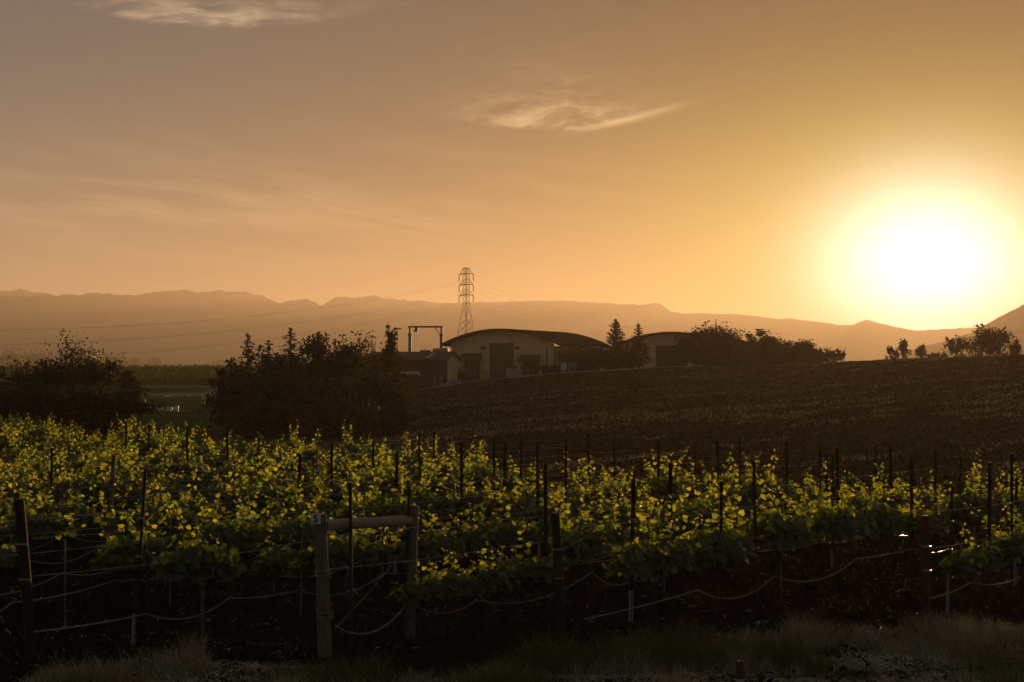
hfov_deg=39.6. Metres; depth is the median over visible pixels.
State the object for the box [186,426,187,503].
line post
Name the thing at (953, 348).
broadleaf tree
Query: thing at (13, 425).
grapevine
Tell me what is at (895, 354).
sapling
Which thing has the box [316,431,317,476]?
line post
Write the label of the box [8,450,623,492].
trellis wire
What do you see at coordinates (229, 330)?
power line
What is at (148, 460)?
line post
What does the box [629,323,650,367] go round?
conifer
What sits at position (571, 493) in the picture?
grapevine
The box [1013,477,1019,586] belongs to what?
stake
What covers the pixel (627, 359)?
shrub
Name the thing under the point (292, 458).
grapevine
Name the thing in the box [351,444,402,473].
grapevine
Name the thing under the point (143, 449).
grapevine
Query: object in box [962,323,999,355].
broadleaf tree
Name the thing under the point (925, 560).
end post
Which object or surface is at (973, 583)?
drip hose
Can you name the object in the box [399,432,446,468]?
grapevine
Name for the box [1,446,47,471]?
grapevine
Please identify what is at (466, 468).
grapevine
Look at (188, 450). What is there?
trellis wire
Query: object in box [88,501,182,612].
grapevine
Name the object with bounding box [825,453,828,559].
line post
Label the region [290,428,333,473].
grapevine
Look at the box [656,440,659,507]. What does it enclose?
line post
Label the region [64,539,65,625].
training stake
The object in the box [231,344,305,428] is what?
broadleaf tree
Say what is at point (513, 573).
grapevine
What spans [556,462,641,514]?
grapevine
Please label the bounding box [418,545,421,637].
training stake
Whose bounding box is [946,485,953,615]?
vine stake
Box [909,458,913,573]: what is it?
line post
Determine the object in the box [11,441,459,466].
trellis wire
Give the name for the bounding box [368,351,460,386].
storage shed
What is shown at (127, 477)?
grapevine
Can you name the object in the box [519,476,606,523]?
grapevine
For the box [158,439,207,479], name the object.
grapevine
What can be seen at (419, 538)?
training stake
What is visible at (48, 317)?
mountains
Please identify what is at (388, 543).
training stake
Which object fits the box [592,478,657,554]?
grapevine
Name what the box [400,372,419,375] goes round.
water pipe
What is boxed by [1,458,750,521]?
trellis wire
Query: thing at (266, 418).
shrub
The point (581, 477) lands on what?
grapevine
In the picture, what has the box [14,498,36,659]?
end post
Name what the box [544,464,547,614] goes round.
line post
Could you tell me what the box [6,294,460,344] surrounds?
power line
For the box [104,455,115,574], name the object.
stake
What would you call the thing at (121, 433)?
grapevine
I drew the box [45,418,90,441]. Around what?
grapevine
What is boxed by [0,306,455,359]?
power line
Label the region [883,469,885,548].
stake
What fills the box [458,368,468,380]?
shrub
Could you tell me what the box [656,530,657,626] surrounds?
training stake
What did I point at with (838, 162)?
sky
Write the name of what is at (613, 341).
conifer
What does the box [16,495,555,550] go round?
drip hose
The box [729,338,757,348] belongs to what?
broadleaf tree
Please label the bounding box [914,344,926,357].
sapling
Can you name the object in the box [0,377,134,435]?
willow shrub
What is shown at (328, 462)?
grapevine
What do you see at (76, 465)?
grapevine
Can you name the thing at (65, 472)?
grapevine
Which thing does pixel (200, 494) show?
trellis wire
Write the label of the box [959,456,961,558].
line post
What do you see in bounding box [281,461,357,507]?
grapevine
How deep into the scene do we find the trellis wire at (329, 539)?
19.42 m
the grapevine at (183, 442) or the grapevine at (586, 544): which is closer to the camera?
the grapevine at (586, 544)
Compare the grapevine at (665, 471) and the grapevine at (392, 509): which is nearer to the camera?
the grapevine at (392, 509)
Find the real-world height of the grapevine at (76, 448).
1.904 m
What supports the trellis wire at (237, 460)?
attached to the line post at (316, 453)
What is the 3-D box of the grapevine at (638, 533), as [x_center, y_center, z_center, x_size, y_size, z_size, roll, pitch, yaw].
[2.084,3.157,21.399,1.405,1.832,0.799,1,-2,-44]
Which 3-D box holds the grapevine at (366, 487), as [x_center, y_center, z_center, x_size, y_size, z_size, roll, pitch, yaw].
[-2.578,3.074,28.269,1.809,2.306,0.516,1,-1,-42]
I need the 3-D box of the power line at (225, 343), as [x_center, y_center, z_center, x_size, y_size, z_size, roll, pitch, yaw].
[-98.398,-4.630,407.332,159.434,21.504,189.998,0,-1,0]
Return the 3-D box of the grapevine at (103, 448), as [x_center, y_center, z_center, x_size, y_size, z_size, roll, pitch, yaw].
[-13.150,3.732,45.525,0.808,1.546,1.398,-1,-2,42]
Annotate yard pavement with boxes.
[426,373,538,387]
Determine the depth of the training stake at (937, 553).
24.34 m
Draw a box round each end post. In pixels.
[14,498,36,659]
[551,512,565,642]
[921,515,931,622]
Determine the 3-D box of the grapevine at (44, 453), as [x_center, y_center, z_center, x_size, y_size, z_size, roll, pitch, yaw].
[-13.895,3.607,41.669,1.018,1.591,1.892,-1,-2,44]
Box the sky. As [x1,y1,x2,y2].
[0,0,1023,330]
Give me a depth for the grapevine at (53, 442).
44.22 m
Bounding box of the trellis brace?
[311,505,418,657]
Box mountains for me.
[0,289,976,350]
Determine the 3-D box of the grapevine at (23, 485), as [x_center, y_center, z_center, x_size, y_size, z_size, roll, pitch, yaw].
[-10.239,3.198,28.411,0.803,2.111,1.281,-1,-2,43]
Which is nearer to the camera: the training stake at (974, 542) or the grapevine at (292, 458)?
the training stake at (974, 542)
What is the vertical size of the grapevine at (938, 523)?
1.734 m
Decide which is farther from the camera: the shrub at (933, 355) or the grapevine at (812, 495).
the shrub at (933, 355)
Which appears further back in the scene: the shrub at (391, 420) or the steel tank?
the steel tank
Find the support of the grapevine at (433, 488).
on the ground at (172, 420)
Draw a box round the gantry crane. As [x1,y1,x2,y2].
[408,326,442,351]
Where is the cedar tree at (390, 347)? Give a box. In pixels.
[379,324,405,399]
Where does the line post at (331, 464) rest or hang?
on the ground at (172, 420)
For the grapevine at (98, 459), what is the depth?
39.10 m
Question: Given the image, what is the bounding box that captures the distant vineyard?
[0,364,263,385]
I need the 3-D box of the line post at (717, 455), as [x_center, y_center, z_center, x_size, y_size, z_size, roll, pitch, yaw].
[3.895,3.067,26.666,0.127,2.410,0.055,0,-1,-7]
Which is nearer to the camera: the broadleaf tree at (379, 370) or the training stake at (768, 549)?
the training stake at (768, 549)
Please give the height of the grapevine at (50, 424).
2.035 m
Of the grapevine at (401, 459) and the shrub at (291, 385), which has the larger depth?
the shrub at (291, 385)
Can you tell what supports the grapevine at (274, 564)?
on the ground at (172, 420)
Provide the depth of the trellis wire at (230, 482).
30.30 m
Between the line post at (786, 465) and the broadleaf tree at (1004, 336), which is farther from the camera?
the broadleaf tree at (1004, 336)
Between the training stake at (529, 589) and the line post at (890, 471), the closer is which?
the training stake at (529, 589)
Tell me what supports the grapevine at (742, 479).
on the ground at (172, 420)
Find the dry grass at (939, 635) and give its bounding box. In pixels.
[13,606,1023,681]
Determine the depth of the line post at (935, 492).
24.16 m
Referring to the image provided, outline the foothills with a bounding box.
[0,312,900,368]
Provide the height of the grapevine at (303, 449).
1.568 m
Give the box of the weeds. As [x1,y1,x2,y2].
[0,486,1013,681]
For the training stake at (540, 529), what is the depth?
23.06 m
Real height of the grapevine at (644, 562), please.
2.122 m
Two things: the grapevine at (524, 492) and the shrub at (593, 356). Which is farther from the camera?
the shrub at (593, 356)
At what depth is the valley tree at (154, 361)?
1487.71 m
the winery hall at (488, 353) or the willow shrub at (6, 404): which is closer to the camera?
the willow shrub at (6, 404)
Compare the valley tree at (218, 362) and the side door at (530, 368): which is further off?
the valley tree at (218, 362)
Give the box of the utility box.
[561,362,566,369]
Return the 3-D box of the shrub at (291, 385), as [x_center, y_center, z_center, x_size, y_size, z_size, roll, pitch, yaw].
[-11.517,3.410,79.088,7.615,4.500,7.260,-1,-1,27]
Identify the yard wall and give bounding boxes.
[396,374,430,395]
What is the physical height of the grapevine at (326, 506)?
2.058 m
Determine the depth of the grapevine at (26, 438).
47.53 m
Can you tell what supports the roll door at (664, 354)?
in the winery hall at (662, 350)
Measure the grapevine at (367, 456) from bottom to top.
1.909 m
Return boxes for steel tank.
[433,348,448,351]
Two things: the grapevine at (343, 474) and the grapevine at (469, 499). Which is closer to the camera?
the grapevine at (469, 499)
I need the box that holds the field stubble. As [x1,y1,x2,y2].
[364,356,1023,495]
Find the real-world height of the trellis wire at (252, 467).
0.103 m
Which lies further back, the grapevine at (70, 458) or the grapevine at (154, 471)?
the grapevine at (70, 458)
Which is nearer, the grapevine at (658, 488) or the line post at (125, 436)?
the grapevine at (658, 488)
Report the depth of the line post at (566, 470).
26.41 m
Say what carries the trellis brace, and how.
on the ground at (172, 420)
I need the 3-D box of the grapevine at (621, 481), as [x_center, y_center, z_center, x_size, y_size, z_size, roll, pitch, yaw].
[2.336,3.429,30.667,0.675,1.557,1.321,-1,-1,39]
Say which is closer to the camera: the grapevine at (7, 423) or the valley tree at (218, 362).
the grapevine at (7, 423)
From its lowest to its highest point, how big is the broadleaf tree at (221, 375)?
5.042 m
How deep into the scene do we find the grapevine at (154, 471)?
32.95 m
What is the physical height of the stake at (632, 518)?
2.276 m
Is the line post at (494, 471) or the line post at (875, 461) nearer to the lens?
the line post at (875, 461)
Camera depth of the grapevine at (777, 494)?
27.70 m
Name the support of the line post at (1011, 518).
on the ground at (172, 420)
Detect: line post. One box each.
[49,448,52,560]
[125,421,126,453]
[147,425,149,464]
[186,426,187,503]
[226,427,228,509]
[257,438,259,489]
[295,454,300,558]
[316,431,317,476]
[330,443,332,496]
[348,483,352,651]
[372,440,373,539]
[393,452,398,575]
[418,433,421,533]
[432,432,434,518]
[460,442,463,535]
[493,440,495,496]
[503,442,506,491]
[518,435,522,522]
[536,443,539,555]
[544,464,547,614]
[565,440,566,519]
[587,433,590,514]
[613,437,615,487]
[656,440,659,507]
[668,462,672,590]
[694,445,696,497]
[716,440,719,496]
[719,481,722,614]
[738,437,740,517]
[752,461,758,607]
[785,442,787,514]
[819,443,821,561]
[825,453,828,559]
[835,447,842,556]
[874,444,876,551]
[889,446,892,547]
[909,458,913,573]
[934,449,936,569]
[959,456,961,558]
[986,462,991,606]
[1010,453,1012,599]
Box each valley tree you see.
[0,347,31,366]
[19,350,56,365]
[98,353,127,365]
[127,357,143,365]
[145,356,168,366]
[210,358,226,365]
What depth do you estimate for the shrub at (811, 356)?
186.56 m
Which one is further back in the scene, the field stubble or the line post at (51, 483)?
the field stubble
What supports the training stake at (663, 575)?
on the ground at (172, 420)
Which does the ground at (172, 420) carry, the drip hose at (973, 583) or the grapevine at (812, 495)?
the grapevine at (812, 495)
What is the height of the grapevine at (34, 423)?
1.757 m
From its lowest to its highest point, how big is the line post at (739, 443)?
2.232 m
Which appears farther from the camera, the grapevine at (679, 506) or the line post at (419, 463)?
the line post at (419, 463)
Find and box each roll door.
[490,343,513,378]
[656,346,687,366]
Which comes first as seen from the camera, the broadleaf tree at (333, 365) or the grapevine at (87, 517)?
the grapevine at (87, 517)
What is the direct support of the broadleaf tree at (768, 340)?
on the ground at (172, 420)
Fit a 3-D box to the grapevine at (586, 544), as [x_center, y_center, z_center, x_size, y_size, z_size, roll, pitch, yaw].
[1.147,3.077,20.407,0.844,1.988,1.610,-1,-2,43]
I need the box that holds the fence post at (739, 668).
[736,660,743,681]
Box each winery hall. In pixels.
[440,329,605,381]
[611,332,744,367]
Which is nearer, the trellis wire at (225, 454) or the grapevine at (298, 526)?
the grapevine at (298, 526)
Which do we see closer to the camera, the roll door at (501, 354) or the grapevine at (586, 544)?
the grapevine at (586, 544)
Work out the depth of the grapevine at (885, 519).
22.73 m
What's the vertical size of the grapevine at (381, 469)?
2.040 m
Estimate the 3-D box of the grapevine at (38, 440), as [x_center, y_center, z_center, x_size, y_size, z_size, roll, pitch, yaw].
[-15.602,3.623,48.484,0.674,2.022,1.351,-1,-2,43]
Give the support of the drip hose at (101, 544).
attached to the line post at (521, 451)
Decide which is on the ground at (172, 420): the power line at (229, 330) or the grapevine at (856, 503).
the grapevine at (856, 503)
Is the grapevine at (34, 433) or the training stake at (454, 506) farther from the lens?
the grapevine at (34, 433)
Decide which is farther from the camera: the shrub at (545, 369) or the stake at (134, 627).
the shrub at (545, 369)
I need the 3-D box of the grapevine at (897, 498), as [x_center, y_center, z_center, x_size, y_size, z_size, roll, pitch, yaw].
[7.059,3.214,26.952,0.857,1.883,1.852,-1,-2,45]
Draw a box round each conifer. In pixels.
[219,332,261,427]
[256,340,274,369]
[277,327,311,417]
[602,319,636,361]
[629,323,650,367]
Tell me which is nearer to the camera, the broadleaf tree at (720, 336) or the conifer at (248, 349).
the conifer at (248, 349)
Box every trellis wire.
[0,444,508,473]
[0,447,557,483]
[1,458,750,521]
[5,454,682,506]
[6,482,723,555]
[7,468,625,520]
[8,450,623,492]
[9,473,685,535]
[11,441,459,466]
[11,460,516,497]
[16,439,409,459]
[32,462,830,538]
[37,485,822,575]
[43,468,526,506]
[326,487,944,569]
[331,465,944,535]
[587,474,1019,525]
[587,507,959,562]
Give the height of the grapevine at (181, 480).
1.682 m
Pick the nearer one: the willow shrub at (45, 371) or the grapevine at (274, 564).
the grapevine at (274, 564)
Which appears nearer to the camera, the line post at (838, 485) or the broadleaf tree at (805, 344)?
the line post at (838, 485)
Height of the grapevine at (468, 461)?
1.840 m
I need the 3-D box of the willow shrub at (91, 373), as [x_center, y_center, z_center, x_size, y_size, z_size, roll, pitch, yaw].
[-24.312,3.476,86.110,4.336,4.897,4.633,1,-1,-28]
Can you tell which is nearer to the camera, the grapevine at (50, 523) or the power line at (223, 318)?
the grapevine at (50, 523)
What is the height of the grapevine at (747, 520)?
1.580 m
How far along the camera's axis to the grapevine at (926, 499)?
27.71 m
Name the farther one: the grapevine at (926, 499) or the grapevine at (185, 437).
the grapevine at (185, 437)
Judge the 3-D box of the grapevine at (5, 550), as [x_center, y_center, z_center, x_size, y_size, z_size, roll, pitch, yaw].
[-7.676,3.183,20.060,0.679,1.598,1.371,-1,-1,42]
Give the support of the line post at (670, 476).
on the ground at (172, 420)
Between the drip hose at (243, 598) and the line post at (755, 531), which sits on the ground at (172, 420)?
the line post at (755, 531)
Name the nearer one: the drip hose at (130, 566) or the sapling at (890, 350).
the drip hose at (130, 566)
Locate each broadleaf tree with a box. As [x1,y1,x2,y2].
[205,357,252,431]
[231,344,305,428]
[287,345,325,427]
[299,332,368,385]
[326,330,377,369]
[355,353,406,390]
[673,331,710,365]
[674,319,746,366]
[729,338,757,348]
[739,329,785,349]
[779,339,820,363]
[941,334,969,356]
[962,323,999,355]
[984,326,1016,355]
[1007,339,1022,354]
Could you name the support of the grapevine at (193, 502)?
on the ground at (172, 420)
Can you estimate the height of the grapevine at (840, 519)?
2.280 m
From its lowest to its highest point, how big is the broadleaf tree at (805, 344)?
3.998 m
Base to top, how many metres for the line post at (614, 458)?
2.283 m
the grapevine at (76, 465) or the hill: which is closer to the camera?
the grapevine at (76, 465)
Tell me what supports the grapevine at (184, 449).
on the ground at (172, 420)
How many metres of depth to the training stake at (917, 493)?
27.82 m
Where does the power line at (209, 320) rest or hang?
attached to the lattice pylon
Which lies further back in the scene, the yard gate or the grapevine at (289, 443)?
the yard gate
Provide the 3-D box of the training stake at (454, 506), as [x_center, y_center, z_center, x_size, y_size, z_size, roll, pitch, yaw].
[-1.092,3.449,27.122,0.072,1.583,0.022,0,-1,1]
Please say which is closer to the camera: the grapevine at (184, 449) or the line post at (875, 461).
the line post at (875, 461)
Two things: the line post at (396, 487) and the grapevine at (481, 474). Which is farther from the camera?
the grapevine at (481, 474)
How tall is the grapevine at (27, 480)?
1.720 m
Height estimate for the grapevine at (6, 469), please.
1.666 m
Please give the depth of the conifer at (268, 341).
92.98 m
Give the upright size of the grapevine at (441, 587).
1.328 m
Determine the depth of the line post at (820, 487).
25.05 m
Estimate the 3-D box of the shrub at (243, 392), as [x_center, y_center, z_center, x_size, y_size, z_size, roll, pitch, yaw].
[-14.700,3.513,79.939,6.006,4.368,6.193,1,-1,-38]
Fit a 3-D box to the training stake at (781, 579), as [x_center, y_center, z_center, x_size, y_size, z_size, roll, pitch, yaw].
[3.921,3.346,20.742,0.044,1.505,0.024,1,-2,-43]
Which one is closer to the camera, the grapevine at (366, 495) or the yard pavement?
the grapevine at (366, 495)
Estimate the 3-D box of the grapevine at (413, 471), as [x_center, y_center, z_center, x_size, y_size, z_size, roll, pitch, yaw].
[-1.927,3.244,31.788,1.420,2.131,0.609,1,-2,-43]
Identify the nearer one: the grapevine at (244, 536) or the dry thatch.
the dry thatch
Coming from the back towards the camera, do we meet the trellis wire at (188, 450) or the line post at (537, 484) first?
the trellis wire at (188, 450)
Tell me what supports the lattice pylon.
on the ground at (172, 420)
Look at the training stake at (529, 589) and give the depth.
19.58 m
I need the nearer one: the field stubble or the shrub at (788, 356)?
the field stubble
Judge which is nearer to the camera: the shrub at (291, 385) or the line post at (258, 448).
the line post at (258, 448)
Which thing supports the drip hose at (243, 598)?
attached to the line post at (717, 455)
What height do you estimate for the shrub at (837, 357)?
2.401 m
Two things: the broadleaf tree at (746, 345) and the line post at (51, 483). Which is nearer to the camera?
the line post at (51, 483)
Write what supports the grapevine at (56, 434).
on the ground at (172, 420)
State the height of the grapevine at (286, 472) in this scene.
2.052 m
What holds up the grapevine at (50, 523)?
on the ground at (172, 420)
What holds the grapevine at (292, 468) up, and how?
on the ground at (172, 420)
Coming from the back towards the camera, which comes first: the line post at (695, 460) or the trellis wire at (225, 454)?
the trellis wire at (225, 454)
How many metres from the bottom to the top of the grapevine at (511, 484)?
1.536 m
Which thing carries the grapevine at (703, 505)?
on the ground at (172, 420)
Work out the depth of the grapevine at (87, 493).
27.82 m
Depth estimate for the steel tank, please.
198.65 m
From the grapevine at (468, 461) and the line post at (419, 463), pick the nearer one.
the line post at (419, 463)
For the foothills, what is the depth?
3728.93 m
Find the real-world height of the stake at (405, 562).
2.266 m
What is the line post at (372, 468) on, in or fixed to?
on the ground at (172, 420)
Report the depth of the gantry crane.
201.87 m
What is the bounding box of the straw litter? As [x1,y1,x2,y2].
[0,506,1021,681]
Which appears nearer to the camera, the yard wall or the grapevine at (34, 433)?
the grapevine at (34, 433)
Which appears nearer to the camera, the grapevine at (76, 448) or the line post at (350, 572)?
the line post at (350, 572)
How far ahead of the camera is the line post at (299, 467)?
24.30 m
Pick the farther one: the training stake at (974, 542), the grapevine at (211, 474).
the grapevine at (211, 474)
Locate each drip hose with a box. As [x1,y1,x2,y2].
[0,506,641,595]
[0,508,748,611]
[15,515,458,564]
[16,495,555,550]
[34,556,606,632]
[334,534,906,634]
[584,533,992,619]
[929,577,1020,598]
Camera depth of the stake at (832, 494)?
24.30 m
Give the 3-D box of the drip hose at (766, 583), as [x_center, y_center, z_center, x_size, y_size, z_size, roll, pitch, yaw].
[5.586,3.487,22.292,0.094,0.360,13.719,-1,-2,43]
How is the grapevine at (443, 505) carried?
on the ground at (172, 420)
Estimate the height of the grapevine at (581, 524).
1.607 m
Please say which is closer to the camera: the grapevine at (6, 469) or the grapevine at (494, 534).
the grapevine at (494, 534)
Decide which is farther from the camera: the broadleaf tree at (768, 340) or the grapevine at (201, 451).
the broadleaf tree at (768, 340)
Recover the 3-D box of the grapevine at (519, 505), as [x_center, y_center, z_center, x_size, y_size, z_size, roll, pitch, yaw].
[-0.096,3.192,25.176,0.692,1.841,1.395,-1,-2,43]
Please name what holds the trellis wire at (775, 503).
attached to the line post at (935, 492)
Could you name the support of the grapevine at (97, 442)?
on the ground at (172, 420)
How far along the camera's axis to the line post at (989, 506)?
20.25 m
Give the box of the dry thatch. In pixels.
[23,635,1023,681]
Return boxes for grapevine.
[0,408,29,432]
[0,415,21,430]
[0,415,33,434]
[0,415,34,447]
[0,420,32,453]
[0,433,42,463]
[0,449,42,477]
[0,453,28,500]
[0,457,39,497]
[0,460,56,484]
[0,463,12,522]
[0,476,85,564]
[0,526,17,566]
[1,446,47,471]
[3,474,104,560]
[5,477,56,514]
[15,413,48,429]
[21,413,49,448]
[23,436,73,463]
[27,465,96,485]
[30,420,80,454]
[30,432,101,504]
[33,455,93,501]
[34,418,73,455]
[35,449,135,540]
[39,416,63,433]
[39,423,76,444]
[44,439,103,466]
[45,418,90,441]
[61,426,100,459]
[83,476,204,586]
[84,440,146,464]
[85,422,130,449]
[85,434,113,459]
[86,438,121,461]
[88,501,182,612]
[91,434,163,511]
[98,448,156,512]
[99,436,149,471]
[102,444,144,459]
[110,412,146,442]
[117,449,151,467]
[120,467,191,507]
[122,419,160,448]
[132,419,172,458]
[145,438,196,468]
[146,496,247,635]
[147,422,198,451]
[150,433,189,462]
[151,468,223,523]
[157,457,207,492]
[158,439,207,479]
[171,422,196,449]
[173,429,219,451]
[177,476,298,600]
[188,428,232,483]
[188,446,264,488]
[191,467,235,521]
[194,437,238,486]
[204,497,263,534]
[214,448,296,552]
[218,448,247,472]
[234,449,296,522]
[237,432,279,467]
[248,441,304,484]
[248,528,304,611]
[252,463,343,553]
[258,493,348,590]
[267,438,312,508]
[268,446,309,479]
[272,419,306,456]
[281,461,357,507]
[283,438,318,465]
[288,495,418,609]
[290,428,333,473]
[306,449,355,482]
[306,462,350,486]
[309,442,353,474]
[334,424,370,468]
[336,460,420,577]
[336,470,388,542]
[341,438,420,537]
[348,432,395,468]
[351,444,399,485]
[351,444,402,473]
[352,443,411,474]
[386,504,471,584]
[389,548,485,636]
[394,463,457,533]
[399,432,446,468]
[399,440,453,520]
[405,449,466,531]
[435,461,503,526]
[441,451,486,514]
[449,487,543,585]
[451,439,491,497]
[463,435,508,522]
[464,525,568,621]
[468,468,533,559]
[497,455,539,490]
[509,467,555,504]
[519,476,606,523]
[531,492,596,575]
[543,487,634,606]
[553,476,589,513]
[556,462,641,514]
[557,451,600,512]
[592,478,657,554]
[601,486,704,630]
[603,466,638,494]
[619,489,684,594]
[628,452,689,509]
[644,488,694,527]
[645,447,692,507]
[661,475,741,583]
[664,458,726,506]
[677,471,759,615]
[693,460,752,511]
[711,452,760,517]
[723,489,772,572]
[741,465,817,602]
[742,448,794,512]
[777,488,824,565]
[778,461,870,590]
[781,467,830,510]
[822,477,882,555]
[842,462,919,548]
[844,463,908,581]
[896,482,952,557]
[903,470,947,510]
[938,452,998,551]
[939,523,1006,612]
[964,502,1023,599]
[973,462,1023,544]
[1014,471,1023,517]
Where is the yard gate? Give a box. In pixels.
[434,376,441,386]
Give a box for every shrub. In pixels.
[0,366,43,394]
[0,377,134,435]
[0,381,79,429]
[6,356,72,394]
[35,329,131,430]
[75,358,146,431]
[83,385,165,434]
[198,365,302,434]
[220,396,302,439]
[240,362,355,437]
[286,393,384,440]
[322,361,425,433]
[374,397,411,435]
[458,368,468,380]
[538,364,561,373]
[579,343,622,370]
[600,347,642,369]
[693,341,750,365]
[732,342,778,365]
[762,345,805,364]
[794,348,827,363]
[816,347,836,361]
[829,348,846,361]
[924,352,947,357]
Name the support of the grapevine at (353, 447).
on the ground at (172, 420)
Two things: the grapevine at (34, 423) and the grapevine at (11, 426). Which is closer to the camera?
the grapevine at (11, 426)
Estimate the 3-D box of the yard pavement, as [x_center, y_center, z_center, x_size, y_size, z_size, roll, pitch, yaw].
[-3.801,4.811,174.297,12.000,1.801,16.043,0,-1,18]
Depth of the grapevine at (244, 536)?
20.77 m
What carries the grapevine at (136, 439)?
on the ground at (172, 420)
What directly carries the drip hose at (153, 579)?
attached to the line post at (396, 487)
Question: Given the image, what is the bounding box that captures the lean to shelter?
[557,351,595,371]
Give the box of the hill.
[865,304,1023,360]
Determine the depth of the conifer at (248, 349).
90.96 m
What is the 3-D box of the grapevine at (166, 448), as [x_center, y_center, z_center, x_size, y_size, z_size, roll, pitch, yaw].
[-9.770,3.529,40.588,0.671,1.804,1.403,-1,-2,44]
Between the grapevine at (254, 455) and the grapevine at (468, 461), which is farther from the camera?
the grapevine at (254, 455)
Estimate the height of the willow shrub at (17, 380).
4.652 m
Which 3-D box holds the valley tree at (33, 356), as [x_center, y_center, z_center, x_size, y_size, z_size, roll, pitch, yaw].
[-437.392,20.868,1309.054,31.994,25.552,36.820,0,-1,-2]
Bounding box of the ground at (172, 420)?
[0,354,1023,681]
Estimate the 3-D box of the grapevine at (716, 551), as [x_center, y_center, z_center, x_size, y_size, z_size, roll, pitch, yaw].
[2.821,2.904,19.514,1.227,2.266,0.716,1,-2,-45]
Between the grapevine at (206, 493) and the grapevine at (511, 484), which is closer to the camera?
the grapevine at (206, 493)
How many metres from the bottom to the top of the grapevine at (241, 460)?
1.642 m
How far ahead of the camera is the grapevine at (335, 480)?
32.31 m
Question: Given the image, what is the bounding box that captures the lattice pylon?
[458,268,473,334]
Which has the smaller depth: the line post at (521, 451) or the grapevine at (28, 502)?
the grapevine at (28, 502)
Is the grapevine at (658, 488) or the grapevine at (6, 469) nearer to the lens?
the grapevine at (658, 488)
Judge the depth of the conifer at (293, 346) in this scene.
88.96 m
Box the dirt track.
[412,366,693,393]
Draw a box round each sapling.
[885,345,895,358]
[891,347,899,358]
[896,338,911,358]
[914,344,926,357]
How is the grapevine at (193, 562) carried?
on the ground at (172, 420)
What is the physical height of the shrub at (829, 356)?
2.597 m
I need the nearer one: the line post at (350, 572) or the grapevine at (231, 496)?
the line post at (350, 572)
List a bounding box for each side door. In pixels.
[465,360,479,380]
[523,362,538,375]
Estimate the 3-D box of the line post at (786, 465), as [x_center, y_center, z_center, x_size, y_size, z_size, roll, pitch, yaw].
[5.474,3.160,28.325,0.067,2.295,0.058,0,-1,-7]
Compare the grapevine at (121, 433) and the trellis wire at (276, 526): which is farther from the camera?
the grapevine at (121, 433)
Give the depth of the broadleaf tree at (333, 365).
85.34 m
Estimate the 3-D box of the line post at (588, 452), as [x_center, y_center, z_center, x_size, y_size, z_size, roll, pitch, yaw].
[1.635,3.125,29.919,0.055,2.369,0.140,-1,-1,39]
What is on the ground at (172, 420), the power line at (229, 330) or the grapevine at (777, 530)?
the grapevine at (777, 530)
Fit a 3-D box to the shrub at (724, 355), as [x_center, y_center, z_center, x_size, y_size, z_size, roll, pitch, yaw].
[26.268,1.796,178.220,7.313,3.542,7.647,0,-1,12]
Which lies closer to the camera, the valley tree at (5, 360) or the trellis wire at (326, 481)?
the trellis wire at (326, 481)
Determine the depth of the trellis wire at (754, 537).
19.64 m
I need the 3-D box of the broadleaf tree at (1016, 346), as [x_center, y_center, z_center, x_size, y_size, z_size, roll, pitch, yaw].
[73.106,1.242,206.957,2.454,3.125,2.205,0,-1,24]
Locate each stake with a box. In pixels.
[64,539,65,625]
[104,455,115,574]
[131,469,146,644]
[273,517,274,592]
[387,506,388,575]
[401,486,410,633]
[418,521,419,576]
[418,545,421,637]
[453,480,455,537]
[528,536,530,616]
[539,507,541,557]
[628,478,635,621]
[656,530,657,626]
[662,506,664,590]
[766,499,769,570]
[780,549,781,601]
[831,452,834,566]
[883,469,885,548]
[917,478,918,542]
[937,533,938,566]
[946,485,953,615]
[974,527,975,587]
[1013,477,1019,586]
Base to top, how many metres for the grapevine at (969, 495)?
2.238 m
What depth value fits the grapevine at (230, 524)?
23.23 m
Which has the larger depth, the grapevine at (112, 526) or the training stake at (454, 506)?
the training stake at (454, 506)
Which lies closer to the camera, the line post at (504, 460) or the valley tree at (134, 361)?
the line post at (504, 460)
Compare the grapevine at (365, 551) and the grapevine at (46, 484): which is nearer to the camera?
the grapevine at (365, 551)
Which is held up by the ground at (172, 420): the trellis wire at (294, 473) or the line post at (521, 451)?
the line post at (521, 451)
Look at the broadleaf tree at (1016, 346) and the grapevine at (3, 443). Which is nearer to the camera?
the grapevine at (3, 443)
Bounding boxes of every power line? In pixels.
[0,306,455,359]
[4,292,457,344]
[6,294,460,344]
[19,306,443,358]
[20,282,465,329]
[29,286,436,329]
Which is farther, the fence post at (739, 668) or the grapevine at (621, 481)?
the grapevine at (621, 481)
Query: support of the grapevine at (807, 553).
on the ground at (172, 420)
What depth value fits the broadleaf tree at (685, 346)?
179.03 m
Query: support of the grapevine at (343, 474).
on the ground at (172, 420)
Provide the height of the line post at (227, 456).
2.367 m
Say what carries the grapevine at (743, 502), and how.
on the ground at (172, 420)
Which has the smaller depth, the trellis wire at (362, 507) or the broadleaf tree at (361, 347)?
the trellis wire at (362, 507)
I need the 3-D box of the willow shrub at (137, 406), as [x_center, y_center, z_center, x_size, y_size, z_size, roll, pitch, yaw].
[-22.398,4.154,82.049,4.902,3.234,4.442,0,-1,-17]
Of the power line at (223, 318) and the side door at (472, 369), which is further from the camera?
the power line at (223, 318)

